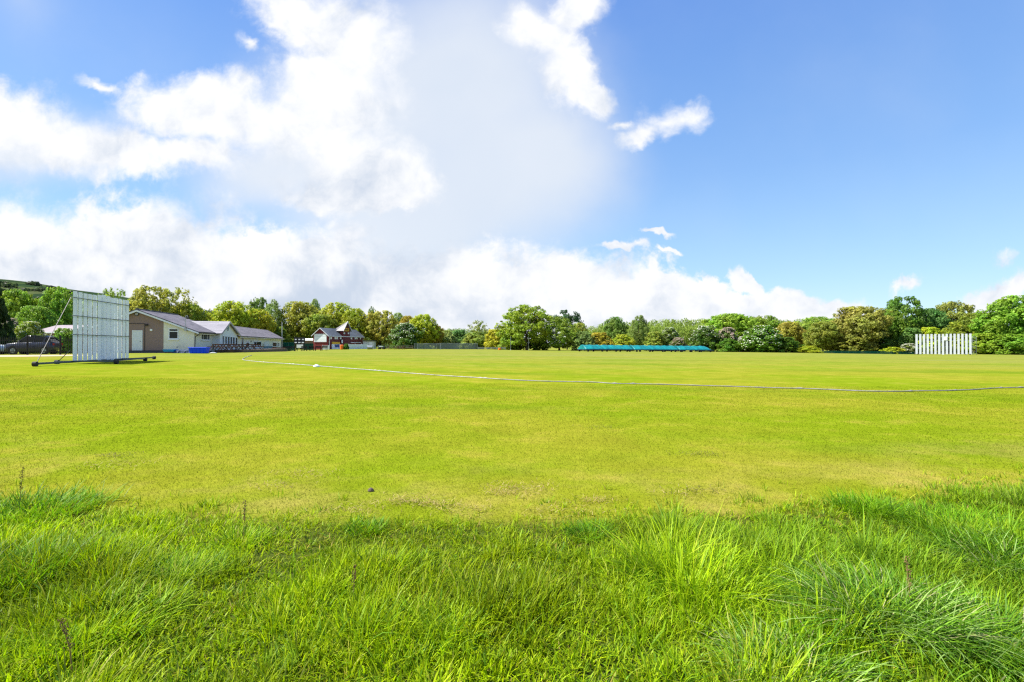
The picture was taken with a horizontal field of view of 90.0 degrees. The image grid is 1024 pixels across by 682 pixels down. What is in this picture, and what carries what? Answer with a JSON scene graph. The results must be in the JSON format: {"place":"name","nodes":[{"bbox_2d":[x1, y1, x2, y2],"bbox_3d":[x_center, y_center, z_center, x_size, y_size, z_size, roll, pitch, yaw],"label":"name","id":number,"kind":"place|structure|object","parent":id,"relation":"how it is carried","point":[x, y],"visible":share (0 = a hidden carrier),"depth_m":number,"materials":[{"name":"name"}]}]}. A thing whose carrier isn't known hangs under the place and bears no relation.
{"place":"outdoors","nodes":[
{"label":"outdoors","id":0,"kind":"place"},
{"bbox_2d":[0,355,87,356],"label":"gravel path","id":1,"kind":"structure","parent":0,"point":[31,355],"depth_m":43.83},
{"bbox_2d":[0,279,390,346],"bbox_3d":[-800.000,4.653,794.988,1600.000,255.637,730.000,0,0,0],"label":"hill","id":2,"kind":"structure","parent":0,"point":[21,284],"depth_m":841.87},
{"bbox_2d":[0,281,215,314],"bbox_3d":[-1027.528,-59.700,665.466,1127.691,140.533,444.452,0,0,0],"label":"hillside scrub","id":3,"kind":"object","parent":2,"relation":"on","point":[10,284],"visible":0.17,"depth_m":800.66,"materials":[{"name":"green plant"}]},
{"bbox_2d":[0,345,1023,681],"bbox_3d":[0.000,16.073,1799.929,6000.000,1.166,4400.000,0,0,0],"label":"ground","id":4,"kind":"structure","parent":0,"point":[686,369],"depth_m":9.18,"materials":[{"name":"plant"}]},
{"bbox_2d":[0,282,16,352],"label":"conifer tree","id":5,"kind":"object","parent":4,"relation":"on","point":[7,331],"visible":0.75,"depth_m":52.19,"materials":[{"name":"green plant"}]},
{"bbox_2d":[0,288,38,318],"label":"broadleaf tree","id":6,"kind":"object","parent":4,"relation":"on","point":[15,299],"visible":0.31,"depth_m":71.08,"materials":[{"name":"green plant"}]},
{"bbox_2d":[14,321,48,353],"bbox_3d":[-53.670,-0.347,56.941,3.502,3.747,3.407,0,-1,28],"label":"flowering shrub","id":7,"kind":"object","parent":4,"relation":"on","point":[23,330],"visible":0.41,"depth_m":56.62,"materials":[{"name":"green plant"}]},
{"bbox_2d":[5,335,62,354],"bbox_3d":[-47.175,0.412,50.492,4.016,1.931,2.033,0,0,-17],"label":"parked car","id":8,"kind":"object","parent":4,"relation":"on","point":[8,346],"visible":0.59,"depth_m":49.92,"materials":[{"name":"blue paint"}]},
{"bbox_2d":[14,305,63,329],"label":"broadleaf tree","id":9,"kind":"object","parent":4,"relation":"on","point":[45,318],"visible":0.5,"depth_m":68.22,"materials":[{"name":"green plant"}]},
{"bbox_2d":[0,335,92,354],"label":"palisade fence","id":10,"kind":"object","parent":4,"relation":"on","point":[27,351],"visible":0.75,"depth_m":46.84,"materials":[{"name":"black metal"}]},
{"bbox_2d":[33,286,87,324],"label":"broadleaf tree","id":11,"kind":"object","parent":4,"relation":"on","point":[49,302],"visible":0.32,"depth_m":73.13,"materials":[{"name":"green plant"}]},
{"bbox_2d":[49,328,72,353],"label":"shrub","id":12,"kind":"object","parent":4,"relation":"on","point":[65,333],"visible":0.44,"depth_m":55.68,"materials":[{"name":"green plant"}]},
{"bbox_2d":[40,325,87,352],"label":"bungalow","id":13,"kind":"object","parent":4,"relation":"on","point":[48,330],"visible":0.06,"depth_m":65.18,"materials":[{"name":"white tile"}]},
{"bbox_2d":[0,477,129,527],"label":"grass tussock","id":14,"kind":"object","parent":4,"relation":"on","point":[56,499],"depth_m":4.99,"materials":[{"name":"plant"}]},
{"bbox_2d":[57,618,74,671],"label":"seed stalk","id":15,"kind":"object","parent":4,"relation":"on","point":[66,634],"visible":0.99,"depth_m":2.44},
{"bbox_2d":[0,528,137,597],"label":"grass tussock","id":16,"kind":"object","parent":4,"relation":"on","point":[23,554],"depth_m":3.57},
{"bbox_2d":[31,291,155,366],"bbox_3d":[-24.179,-0.744,31.574,2.960,4.096,13.250,0,0,-13],"label":"sight screen","id":17,"kind":"object","parent":4,"relation":"on","point":[108,335],"visible":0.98,"depth_m":30.53,"materials":[{"name":"white plastic"}]},
{"bbox_2d":[1,572,206,680],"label":"grass tussock","id":18,"kind":"object","parent":4,"relation":"on","point":[153,619],"depth_m":2.91,"materials":[{"name":"plant"}]},
{"bbox_2d":[92,287,129,318],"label":"broadleaf tree","id":19,"kind":"object","parent":4,"relation":"on","point":[110,292],"visible":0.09,"depth_m":91.70,"materials":[{"name":"green plant"}]},
{"bbox_2d":[122,285,172,312],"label":"broadleaf tree","id":20,"kind":"object","parent":4,"relation":"on","point":[140,298],"visible":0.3,"depth_m":88.55,"materials":[{"name":"green plant"}]},
{"bbox_2d":[63,540,247,613],"bbox_3d":[-2.323,1.559,3.408,1.099,0.167,1.085,0,0,0],"label":"grass tussock","id":21,"kind":"object","parent":4,"relation":"on","point":[176,563],"depth_m":3.56,"materials":[{"name":"plant"}]},
{"bbox_2d":[149,287,198,319],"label":"broadleaf tree","id":22,"kind":"object","parent":4,"relation":"on","point":[176,297],"visible":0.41,"depth_m":90.80,"materials":[{"name":"green plant"}]},
{"bbox_2d":[87,308,283,352],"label":"pavilion","id":23,"kind":"structure","parent":4,"relation":"on","point":[151,331],"depth_m":58.87,"materials":[{"name":"paint"}]},
{"bbox_2d":[132,330,142,349],"bbox_3d":[-42.183,-0.076,57.629,1.026,2.264,0.087,0,0,-13],"label":"door","id":24,"kind":"structure","parent":23,"relation":"in","point":[137,335],"depth_m":57.65,"materials":[{"name":"white paint"}]},
{"bbox_2d":[168,328,178,339],"bbox_3d":[-38.648,-0.786,58.455,1.127,1.311,0.127,0,0,-13],"label":"window","id":25,"kind":"structure","parent":23,"relation":"in","point":[173,333],"depth_m":58.49,"materials":[{"name":"white glass"}]},
{"bbox_2d":[170,303,211,320],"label":"broadleaf tree","id":26,"kind":"object","parent":4,"relation":"on","point":[197,311],"visible":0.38,"depth_m":92.17,"materials":[{"name":"green plant"}]},
{"bbox_2d":[188,347,210,352],"bbox_3d":[-33.951,1.011,55.594,1.900,0.670,1.000,0,0,-6],"label":"storage tub","id":27,"kind":"object","parent":4,"relation":"on","point":[199,349],"visible":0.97,"depth_m":55.18,"materials":[{"name":"blue plastic"}]},
{"bbox_2d":[208,300,258,327],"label":"broadleaf tree","id":28,"kind":"object","parent":4,"relation":"on","point":[236,314],"visible":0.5,"depth_m":115.89,"materials":[{"name":"green plant"}]},
{"bbox_2d":[202,520,280,554],"bbox_3d":[-2.178,1.580,4.151,0.616,0.135,0.660,0,0,-19],"label":"grass tussock","id":29,"kind":"object","parent":4,"relation":"on","point":[246,532],"depth_m":4.15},
{"bbox_2d":[214,349,286,352],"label":"terrace","id":30,"kind":"structure","parent":4,"relation":"on","point":[259,350],"depth_m":71.75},
{"bbox_2d":[249,297,266,309],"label":"broadleaf tree","id":31,"kind":"object","parent":4,"relation":"on","point":[261,301],"visible":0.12,"depth_m":139.47,"materials":[{"name":"green plant"}]},
{"bbox_2d":[245,309,276,332],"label":"broadleaf tree","id":32,"kind":"object","parent":4,"relation":"on","point":[263,322],"visible":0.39,"depth_m":121.03,"materials":[{"name":"green plant"}]},
{"bbox_2d":[265,299,287,330],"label":"poplar tree","id":33,"kind":"object","parent":4,"relation":"on","point":[274,309],"visible":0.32,"depth_m":131.23,"materials":[{"name":"green plant"}]},
{"bbox_2d":[273,326,293,347],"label":"shrub","id":34,"kind":"object","parent":4,"relation":"on","point":[281,332],"visible":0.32,"depth_m":125.47,"materials":[{"name":"green plant"}]},
{"bbox_2d":[277,301,322,348],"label":"broadleaf tree","id":35,"kind":"object","parent":4,"relation":"on","point":[292,325],"visible":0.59,"depth_m":131.70,"materials":[{"name":"green plant"}]},
{"bbox_2d":[300,313,338,337],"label":"broadleaf tree","id":36,"kind":"object","parent":4,"relation":"on","point":[319,320],"visible":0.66,"depth_m":129.30,"materials":[{"name":"green plant"}]},
{"bbox_2d":[311,321,363,349],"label":"red house","id":37,"kind":"structure","parent":4,"relation":"on","point":[342,334],"depth_m":117.14,"materials":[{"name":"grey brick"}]},
{"bbox_2d":[318,302,358,327],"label":"broadleaf tree","id":38,"kind":"object","parent":4,"relation":"on","point":[337,311],"visible":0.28,"depth_m":136.01,"materials":[{"name":"green plant"}]},
{"bbox_2d":[339,308,372,339],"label":"broadleaf tree","id":39,"kind":"object","parent":4,"relation":"on","point":[357,321],"visible":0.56,"depth_m":134.11,"materials":[{"name":"green plant"}]},
{"bbox_2d":[335,513,389,537],"bbox_3d":[-1.277,1.599,4.420,0.500,0.102,0.582,0,0,0],"label":"grass tussock","id":40,"kind":"object","parent":4,"relation":"on","point":[367,523],"depth_m":4.45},
{"bbox_2d":[361,310,398,347],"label":"broadleaf tree","id":41,"kind":"object","parent":4,"relation":"on","point":[383,331],"visible":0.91,"depth_m":134.47,"materials":[{"name":"green plant"}]},
{"bbox_2d":[54,424,738,518],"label":"dry clippings","id":42,"kind":"object","parent":4,"relation":"on","point":[429,499],"visible":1,"depth_m":5.32,"materials":[{"name":"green plant"}]},
{"bbox_2d":[388,323,423,348],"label":"shrub","id":43,"kind":"object","parent":4,"relation":"on","point":[404,332],"visible":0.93,"depth_m":124.36,"materials":[{"name":"green plant"}]},
{"bbox_2d":[409,314,440,348],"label":"broadleaf tree","id":44,"kind":"object","parent":4,"relation":"on","point":[420,323],"visible":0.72,"depth_m":130.04,"materials":[{"name":"green plant"}]},
{"bbox_2d":[353,583,499,670],"bbox_3d":[-0.414,1.561,2.882,0.807,0.155,0.875,0,0,13],"label":"grass tussock","id":45,"kind":"object","parent":4,"relation":"on","point":[433,602],"depth_m":2.88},
{"bbox_2d":[427,325,445,348],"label":"broadleaf tree","id":46,"kind":"object","parent":4,"relation":"on","point":[442,335],"visible":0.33,"depth_m":133.14,"materials":[{"name":"green plant"}]},
{"bbox_2d":[428,330,458,348],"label":"shrub","id":47,"kind":"object","parent":4,"relation":"on","point":[449,339],"visible":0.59,"depth_m":136.20,"materials":[{"name":"green plant"}]},
{"bbox_2d":[452,330,467,347],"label":"shrub","id":48,"kind":"object","parent":4,"relation":"on","point":[459,335],"visible":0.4,"depth_m":140.81,"materials":[{"name":"green plant"}]},
{"bbox_2d":[457,332,485,348],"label":"shrub","id":49,"kind":"object","parent":4,"relation":"on","point":[469,338],"visible":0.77,"depth_m":133.79,"materials":[{"name":"green plant"}]},
{"bbox_2d":[467,320,489,345],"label":"broadleaf tree","id":50,"kind":"object","parent":4,"relation":"on","point":[478,327],"visible":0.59,"depth_m":136.92,"materials":[{"name":"green plant"}]},
{"bbox_2d":[484,329,501,346],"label":"shrub","id":51,"kind":"object","parent":4,"relation":"on","point":[492,339],"visible":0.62,"depth_m":130.50,"materials":[{"name":"yellow plant"}]},
{"bbox_2d":[497,329,525,349],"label":"shrub","id":52,"kind":"object","parent":4,"relation":"on","point":[513,347],"visible":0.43,"depth_m":120.30,"materials":[{"name":"green plant"}]},
{"bbox_2d":[494,304,555,349],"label":"oak tree","id":53,"kind":"object","parent":4,"relation":"on","point":[532,324],"visible":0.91,"depth_m":115.58,"materials":[{"name":"green plant"}]},
{"bbox_2d":[529,335,548,349],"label":"shrub","id":54,"kind":"object","parent":4,"relation":"on","point":[537,346],"visible":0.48,"depth_m":120.40,"materials":[{"name":"green plant"}]},
{"bbox_2d":[538,316,580,350],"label":"broadleaf tree","id":55,"kind":"object","parent":4,"relation":"on","point":[560,340],"visible":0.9,"depth_m":114.18,"materials":[{"name":"green plant"}]},
{"bbox_2d":[554,309,583,349],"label":"pine tree","id":56,"kind":"object","parent":4,"relation":"on","point":[575,318],"visible":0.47,"depth_m":148.58,"materials":[{"name":"green plant"}]},
{"bbox_2d":[570,331,597,350],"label":"willow bush","id":57,"kind":"object","parent":4,"relation":"on","point":[584,338],"visible":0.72,"depth_m":112.48,"materials":[{"name":"green plant"}]},
{"bbox_2d":[557,514,621,544],"bbox_3d":[0.688,1.587,4.317,0.769,0.125,0.748,0,0,0],"label":"grass tussock","id":58,"kind":"object","parent":4,"relation":"on","point":[570,529],"depth_m":4.35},
{"bbox_2d":[591,332,614,350],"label":"shrub","id":59,"kind":"object","parent":4,"relation":"on","point":[601,338],"visible":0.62,"depth_m":114.38,"materials":[{"name":"yellow plant"}]},
{"bbox_2d":[577,345,633,351],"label":"pitch cover","id":60,"kind":"object","parent":4,"relation":"on","point":[605,347],"visible":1,"depth_m":89.77,"materials":[{"name":"plastic"}]},
{"bbox_2d":[601,316,628,341],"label":"broadleaf tree","id":61,"kind":"object","parent":4,"relation":"on","point":[610,330],"visible":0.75,"depth_m":126.82,"materials":[{"name":"green plant"}]},
{"bbox_2d":[610,334,636,350],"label":"shrub","id":62,"kind":"object","parent":4,"relation":"on","point":[621,341],"visible":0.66,"depth_m":114.59,"materials":[{"name":"green plant"}]},
{"bbox_2d":[243,355,1023,391],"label":"boundary rope","id":63,"kind":"object","parent":4,"relation":"on","point":[662,384],"visible":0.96,"depth_m":20.01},
{"bbox_2d":[628,315,649,344],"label":"birch tree","id":64,"kind":"object","parent":4,"relation":"on","point":[641,330],"visible":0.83,"depth_m":121.13,"materials":[{"name":"green plant"}]},
{"bbox_2d":[626,345,678,351],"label":"pitch cover","id":65,"kind":"object","parent":4,"relation":"on","point":[663,348],"visible":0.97,"depth_m":93.59,"materials":[{"name":"plastic"}]},
{"bbox_2d":[643,332,665,350],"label":"shrub","id":66,"kind":"object","parent":4,"relation":"on","point":[653,338],"visible":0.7,"depth_m":114.88,"materials":[{"name":"green plant"}]},
{"bbox_2d":[601,537,719,603],"bbox_3d":[1.011,1.547,3.450,0.828,0.192,0.984,0,-1,34],"label":"grass tussock","id":67,"kind":"object","parent":4,"relation":"on","point":[648,579],"depth_m":3.45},
{"bbox_2d":[661,327,683,350],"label":"hawthorn bush","id":68,"kind":"object","parent":4,"relation":"on","point":[670,337],"visible":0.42,"depth_m":116.72,"materials":[{"name":"green plant"}]},
{"bbox_2d":[669,337,688,350],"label":"hawthorn bush","id":69,"kind":"object","parent":4,"relation":"on","point":[676,341],"visible":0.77,"depth_m":112.14,"materials":[{"name":"green plant"}]},
{"bbox_2d":[670,346,713,351],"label":"pitch cover","id":70,"kind":"object","parent":4,"relation":"on","point":[694,348],"visible":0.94,"depth_m":96.91,"materials":[{"name":"plastic"}]},
{"bbox_2d":[688,325,721,351],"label":"hawthorn bush","id":71,"kind":"object","parent":4,"relation":"on","point":[707,337],"visible":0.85,"depth_m":110.87,"materials":[{"name":"green plant"}]},
{"bbox_2d":[564,317,853,349],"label":"wood","id":72,"kind":"object","parent":4,"relation":"on","point":[687,329],"visible":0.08,"depth_m":234.41,"materials":[{"name":"green plant"}]},
{"bbox_2d":[718,327,737,350],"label":"hawthorn bush","id":73,"kind":"object","parent":4,"relation":"on","point":[727,332],"visible":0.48,"depth_m":112.22,"materials":[{"name":"beige plant"}]},
{"bbox_2d":[715,338,741,351],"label":"shrub","id":74,"kind":"object","parent":4,"relation":"on","point":[730,344],"visible":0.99,"depth_m":106.72,"materials":[{"name":"green plant"}]},
{"bbox_2d":[697,313,761,338],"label":"broadleaf tree","id":75,"kind":"object","parent":4,"relation":"on","point":[739,323],"visible":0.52,"depth_m":131.87,"materials":[{"name":"green plant"}]},
{"bbox_2d":[737,325,784,352],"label":"hawthorn bush","id":76,"kind":"object","parent":4,"relation":"on","point":[761,339],"visible":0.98,"depth_m":105.99,"materials":[{"name":"green plant"}]},
{"bbox_2d":[747,315,781,332],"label":"broadleaf tree","id":77,"kind":"object","parent":4,"relation":"on","point":[759,318],"visible":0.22,"depth_m":136.50,"materials":[{"name":"green plant"}]},
{"bbox_2d":[773,337,804,352],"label":"shrub","id":78,"kind":"object","parent":4,"relation":"on","point":[789,343],"visible":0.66,"depth_m":106.10,"materials":[{"name":"green plant"}]},
{"bbox_2d":[774,322,809,345],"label":"broadleaf tree","id":79,"kind":"object","parent":4,"relation":"on","point":[795,330],"visible":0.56,"depth_m":122.38,"materials":[{"name":"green plant"}]},
{"bbox_2d":[673,604,923,681],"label":"grass tussock","id":80,"kind":"object","parent":4,"relation":"on","point":[862,670],"depth_m":2.53,"materials":[{"name":"plant"}]},
{"bbox_2d":[787,346,822,352],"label":"shrub","id":81,"kind":"object","parent":4,"relation":"on","point":[809,349],"visible":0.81,"depth_m":105.36,"materials":[{"name":"yellow plant"}]},
{"bbox_2d":[792,316,842,348],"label":"broadleaf tree","id":82,"kind":"object","parent":4,"relation":"on","point":[805,323],"visible":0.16,"depth_m":136.21,"materials":[{"name":"green plant"}]},
{"bbox_2d":[802,321,843,350],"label":"broadleaf tree","id":83,"kind":"object","parent":4,"relation":"on","point":[822,334],"visible":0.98,"depth_m":112.36,"materials":[{"name":"green plant"}]},
{"bbox_2d":[824,336,878,350],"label":"shrub","id":84,"kind":"object","parent":4,"relation":"on","point":[861,345],"visible":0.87,"depth_m":109.70,"materials":[{"name":"green plant"}]},
{"bbox_2d":[828,306,894,348],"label":"broadleaf tree","id":85,"kind":"object","parent":4,"relation":"on","point":[872,324],"visible":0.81,"depth_m":110.85,"materials":[{"name":"green plant"}]},
{"bbox_2d":[820,350,913,353],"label":"windbreak fence","id":86,"kind":"object","parent":4,"relation":"on","point":[868,352],"visible":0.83,"depth_m":103.18,"materials":[{"name":"green paint"}]},
{"bbox_2d":[814,485,927,519],"bbox_3d":[3.418,1.556,4.939,0.960,0.194,0.908,0,0,0],"label":"grass tussock","id":87,"kind":"object","parent":4,"relation":"on","point":[853,500],"depth_m":4.95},
{"bbox_2d":[723,548,1023,681],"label":"grass tussock","id":88,"kind":"object","parent":4,"relation":"on","point":[879,587],"depth_m":2.88,"materials":[{"name":"plant"}]},
{"bbox_2d":[871,337,899,350],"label":"shrub","id":89,"kind":"object","parent":4,"relation":"on","point":[889,343],"visible":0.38,"depth_m":111.11,"materials":[{"name":"green plant"}]},
{"bbox_2d":[880,310,916,347],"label":"broadleaf tree","id":90,"kind":"object","parent":4,"relation":"on","point":[896,328],"visible":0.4,"depth_m":113.55,"materials":[{"name":"green plant"}]},
{"bbox_2d":[902,556,912,596],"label":"seed stalk","id":91,"kind":"object","parent":4,"relation":"on","point":[907,569],"visible":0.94,"depth_m":3.04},
{"bbox_2d":[884,296,931,342],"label":"broadleaf tree","id":92,"kind":"object","parent":4,"relation":"on","point":[895,304],"visible":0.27,"depth_m":115.73,"materials":[{"name":"green plant"}]},
{"bbox_2d":[901,343,918,353],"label":"hawthorn bush","id":93,"kind":"object","parent":4,"relation":"on","point":[909,347],"visible":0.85,"depth_m":102.40,"materials":[{"name":"white plant"}]},
{"bbox_2d":[895,328,929,353],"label":"shrub","id":94,"kind":"object","parent":4,"relation":"on","point":[909,334],"visible":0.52,"depth_m":109.25,"materials":[{"name":"green plant"}]},
{"bbox_2d":[908,308,953,329],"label":"broadleaf tree","id":95,"kind":"object","parent":4,"relation":"on","point":[939,322],"visible":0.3,"depth_m":117.52,"materials":[{"name":"green plant"}]},
{"bbox_2d":[918,327,944,353],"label":"shrub","id":96,"kind":"object","parent":4,"relation":"on","point":[930,330],"visible":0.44,"depth_m":106.85,"materials":[{"name":"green plant"}]},
{"bbox_2d":[848,571,1023,681],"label":"grass tussock","id":97,"kind":"object","parent":4,"relation":"on","point":[1002,656],"depth_m":2.67,"materials":[{"name":"plant"}]},
{"bbox_2d":[860,495,1023,549],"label":"grass tussock","id":98,"kind":"object","parent":4,"relation":"on","point":[954,515],"depth_m":4.56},
{"bbox_2d":[914,334,975,354],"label":"sight screen","id":99,"kind":"object","parent":4,"relation":"on","point":[958,340],"visible":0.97,"depth_m":96.00,"materials":[{"name":"wood"}]},
{"bbox_2d":[935,300,977,343],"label":"broadleaf tree","id":100,"kind":"object","parent":4,"relation":"on","point":[949,307],"visible":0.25,"depth_m":120.26,"materials":[{"name":"green plant"}]},
{"bbox_2d":[940,322,974,353],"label":"shrub","id":101,"kind":"object","parent":4,"relation":"on","point":[956,328],"visible":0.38,"depth_m":107.96,"materials":[{"name":"green plant"}]},
{"bbox_2d":[897,518,1023,584],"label":"grass tussock","id":102,"kind":"object","parent":4,"relation":"on","point":[990,551],"depth_m":3.86,"materials":[{"name":"plant"}]},
{"bbox_2d":[954,313,986,351],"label":"broadleaf tree","id":103,"kind":"object","parent":4,"relation":"on","point":[966,320],"visible":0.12,"depth_m":115.52,"materials":[{"name":"green plant"}]},
{"bbox_2d":[964,333,1005,354],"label":"shrub","id":104,"kind":"object","parent":4,"relation":"on","point":[983,342],"visible":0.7,"depth_m":102.69,"materials":[{"name":"green plant"}]},
{"bbox_2d":[968,295,1023,337],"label":"broadleaf tree","id":105,"kind":"object","parent":4,"relation":"on","point":[1006,316],"visible":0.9,"depth_m":104.85,"materials":[{"name":"green plant"}]},
{"bbox_2d":[984,334,1023,354],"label":"shrub","id":106,"kind":"object","parent":4,"relation":"on","point":[1012,344],"visible":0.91,"depth_m":99.87,"materials":[{"name":"green plant"}]},
{"bbox_2d":[0,459,1023,681],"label":"long grass","id":107,"kind":"structure","parent":0,"point":[354,617],"depth_m":3.12,"materials":[{"name":"plant"}]},
{"bbox_2d":[0,0,1023,343],"label":"sky","id":108,"kind":"structure","parent":0,"point":[458,163],"materials":[{"name":"blue"}]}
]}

